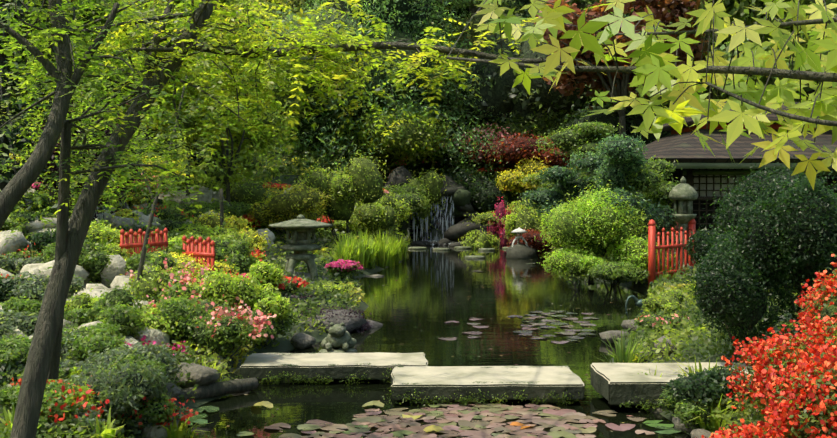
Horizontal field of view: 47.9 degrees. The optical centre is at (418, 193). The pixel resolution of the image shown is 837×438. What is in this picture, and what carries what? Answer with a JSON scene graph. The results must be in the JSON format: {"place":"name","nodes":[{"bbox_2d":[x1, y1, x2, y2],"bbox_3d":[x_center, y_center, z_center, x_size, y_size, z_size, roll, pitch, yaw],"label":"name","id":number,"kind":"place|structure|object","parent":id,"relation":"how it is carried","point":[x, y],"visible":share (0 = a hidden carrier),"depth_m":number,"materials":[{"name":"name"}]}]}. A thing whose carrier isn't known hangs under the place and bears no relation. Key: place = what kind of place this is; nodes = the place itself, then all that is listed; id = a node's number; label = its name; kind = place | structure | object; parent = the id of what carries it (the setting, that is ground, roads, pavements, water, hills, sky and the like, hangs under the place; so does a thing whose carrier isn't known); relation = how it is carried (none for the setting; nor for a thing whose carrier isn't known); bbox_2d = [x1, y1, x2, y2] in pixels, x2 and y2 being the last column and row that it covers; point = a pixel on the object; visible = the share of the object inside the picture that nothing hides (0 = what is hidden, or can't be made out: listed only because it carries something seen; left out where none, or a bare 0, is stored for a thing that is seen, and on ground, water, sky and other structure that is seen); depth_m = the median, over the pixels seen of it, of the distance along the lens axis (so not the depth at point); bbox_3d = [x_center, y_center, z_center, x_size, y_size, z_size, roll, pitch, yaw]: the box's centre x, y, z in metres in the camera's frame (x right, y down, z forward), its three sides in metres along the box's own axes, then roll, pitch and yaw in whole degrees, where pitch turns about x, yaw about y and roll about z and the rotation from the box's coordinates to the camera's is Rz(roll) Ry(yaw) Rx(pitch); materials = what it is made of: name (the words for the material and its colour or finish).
{"place":"outdoors","nodes":[
{"label":"outdoors","id":0,"kind":"place"},
{"bbox_2d":[0,127,800,437],"bbox_3d":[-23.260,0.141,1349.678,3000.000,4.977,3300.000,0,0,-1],"label":"ground","id":1,"kind":"structure","parent":0,"point":[284,345],"depth_m":11.85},
{"bbox_2d":[120,228,167,257],"bbox_3d":[-4.019,0.896,13.811,0.067,0.778,0.833,0,0,37],"label":"red fence","id":2,"kind":"object","parent":1,"relation":"on","point":[137,244],"visible":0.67,"depth_m":13.74,"materials":[{"name":"paint"}]},
{"bbox_2d":[182,235,214,270],"bbox_3d":[-3.104,1.012,13.277,0.780,0.828,0.070,0,0,44],"label":"red fence","id":3,"kind":"object","parent":1,"relation":"on","point":[192,241],"visible":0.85,"depth_m":13.22,"materials":[{"name":"paint"}]},
{"bbox_2d":[268,214,332,280],"bbox_3d":[-2.048,0.939,16.396,1.103,1.166,1.067,0,0,-1],"label":"stone lantern","id":4,"kind":"object","parent":1,"relation":"on","point":[300,228],"visible":0.96,"depth_m":16.20,"materials":[{"name":"grey stone"}]},
{"bbox_2d":[259,379,390,382],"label":"bridge supports","id":5,"kind":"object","parent":1,"relation":"on","point":[281,381],"depth_m":9.45,"materials":[{"name":"black stone"}]},
{"bbox_2d":[240,352,427,379],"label":"stone slab bridge","id":6,"kind":"structure","parent":5,"relation":"on","point":[258,365],"depth_m":9.41,"materials":[{"name":"grey stone"}]},
{"bbox_2d":[0,0,660,222],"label":"foliage conifers","id":7,"kind":"object","parent":1,"relation":"on","point":[19,145],"visible":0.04,"depth_m":16.86,"materials":[{"name":"green plant"}]},
{"bbox_2d":[0,166,714,437],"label":"rocks","id":8,"kind":"object","parent":1,"relation":"on","point":[205,375],"visible":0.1,"depth_m":12.85,"materials":[{"name":"grey stone"}]},
{"bbox_2d":[512,227,527,246],"bbox_3d":[2.992,1.328,27.953,0.511,0.669,0.535,0,0,-1],"label":"stone lantern","id":9,"kind":"object","parent":8,"relation":"on","point":[519,230],"visible":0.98,"depth_m":27.83,"materials":[{"name":"grey stone"}]},
{"bbox_2d":[400,228,411,241],"bbox_3d":[-0.475,1.491,30.326,0.609,0.791,0.173,0,0,-1],"label":"pale crane","id":10,"kind":"object","parent":1,"relation":"on","point":[406,238],"visible":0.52,"depth_m":30.33,"materials":[{"name":"stone"}]},
{"bbox_2d":[0,0,836,437],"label":"shrubs","id":11,"kind":"object","parent":1,"relation":"on","point":[382,250],"visible":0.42,"depth_m":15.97,"materials":[{"name":"green plant"}]},
{"bbox_2d":[1,123,836,437],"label":"flowers","id":12,"kind":"object","parent":11,"relation":"attached to","point":[803,365],"visible":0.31,"depth_m":5.92,"materials":[{"name":"red plant"}]},
{"bbox_2d":[0,0,836,437],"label":"tree trunks and branches","id":13,"kind":"object","parent":1,"relation":"on","point":[42,366],"visible":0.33,"depth_m":4.66,"materials":[{"name":"brown plant"}]},
{"bbox_2d":[0,0,553,285],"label":"tree leaves","id":14,"kind":"object","parent":13,"relation":"attached to","point":[329,55],"visible":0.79,"depth_m":5.03,"materials":[{"name":"green plant"}]},
{"bbox_2d":[474,0,836,189],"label":"maple leaves","id":15,"kind":"object","parent":13,"relation":"on","point":[654,58],"visible":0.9,"depth_m":2.76,"materials":[{"name":"green plant"}]},
{"bbox_2d":[409,212,459,240],"bbox_3d":[0.570,0.922,36.444,2.076,2.157,0.300,0,0,-1],"label":"waterfall recess","id":16,"kind":"object","parent":1,"relation":"on","point":[456,219],"visible":0.07,"depth_m":36.30,"materials":[{"name":"black stone"}]},
{"bbox_2d":[408,246,507,258],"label":"stepping stones","id":17,"kind":"object","parent":1,"relation":"on","point":[472,256],"visible":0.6,"depth_m":31.45,"materials":[{"name":"grey stone"}]},
{"bbox_2d":[410,400,565,402],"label":"bridge supports","id":18,"kind":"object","parent":1,"relation":"on","point":[440,401],"depth_m":8.55,"materials":[{"name":"black stone"}]},
{"bbox_2d":[390,366,583,400],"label":"stone slab bridge","id":19,"kind":"structure","parent":18,"relation":"on","point":[441,381],"depth_m":8.51,"materials":[{"name":"grey stone"}]},
{"bbox_2d":[625,295,643,319],"bbox_3d":[3.217,1.679,13.627,0.490,0.427,0.119,0,0,-26],"label":"crane statue","id":20,"kind":"object","parent":1,"relation":"on","point":[638,303],"visible":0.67,"depth_m":13.58,"materials":[{"name":"teal metal"}]},
{"bbox_2d":[591,362,752,404],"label":"stone slab bridge","id":21,"kind":"structure","parent":1,"relation":"on","point":[615,383],"depth_m":8.39,"materials":[{"name":"grey stone"}]},
{"bbox_2d":[648,219,695,289],"bbox_3d":[4.944,1.185,18.317,0.113,1.407,1.682,0,0,44],"label":"red fence","id":22,"kind":"object","parent":1,"relation":"on","point":[652,248],"visible":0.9,"depth_m":18.06,"materials":[{"name":"paint"}]},
{"bbox_2d":[669,176,697,275],"bbox_3d":[5.332,0.690,18.974,0.640,2.094,0.587,0,0,-1],"label":"stone lantern","id":23,"kind":"object","parent":1,"relation":"on","point":[683,195],"visible":0.73,"depth_m":18.83,"materials":[{"name":"grey stone"}]},
{"bbox_2d":[602,102,836,167],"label":"roof","id":24,"kind":"structure","parent":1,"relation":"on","point":[685,147],"depth_m":22.59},
{"bbox_2d":[671,124,814,134],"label":"roof ridge","id":25,"kind":"object","parent":24,"relation":"on","point":[719,126],"visible":0.09,"depth_m":23.65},
{"bbox_2d":[634,169,836,231],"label":"tea house frame","id":26,"kind":"object","parent":1,"relation":"on","point":[689,176],"visible":0.1,"depth_m":22.68,"materials":[{"name":"brown wood"}]},
{"bbox_2d":[588,163,836,174],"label":"roof eave","id":27,"kind":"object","parent":26,"relation":"attached to","point":[715,166],"depth_m":21.72,"materials":[{"name":"wood"}]},
{"bbox_2d":[694,169,761,195],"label":"tea house shoji panels","id":28,"kind":"object","parent":26,"relation":"in","point":[709,186],"visible":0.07,"depth_m":22.75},
{"bbox_2d":[185,244,690,437],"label":"pond water","id":29,"kind":"structure","parent":0,"point":[420,282],"depth_m":12.52,"materials":[{"name":"green liquid"}]},
{"bbox_2d":[318,322,356,352],"bbox_3d":[-0.965,1.743,11.277,0.480,0.435,0.488,0,0,-1],"label":"frog statue","id":30,"kind":"object","parent":29,"relation":"in","point":[338,339],"visible":0.96,"depth_m":11.16,"materials":[{"name":"grey stone"}]},
{"bbox_2d":[412,196,453,242],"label":"waterfall water","id":31,"kind":"structure","parent":29,"relation":"on","point":[426,223],"depth_m":35.54,"materials":[{"name":"grey liquid"}]},
{"bbox_2d":[187,249,681,437],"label":"lily pads","id":32,"kind":"object","parent":29,"relation":"on","point":[497,412],"visible":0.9,"depth_m":7.80,"materials":[{"name":"plant"}]},
{"bbox_2d":[660,169,836,229],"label":"tea house interior","id":33,"kind":"object","parent":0,"point":[710,220],"depth_m":22.99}
]}

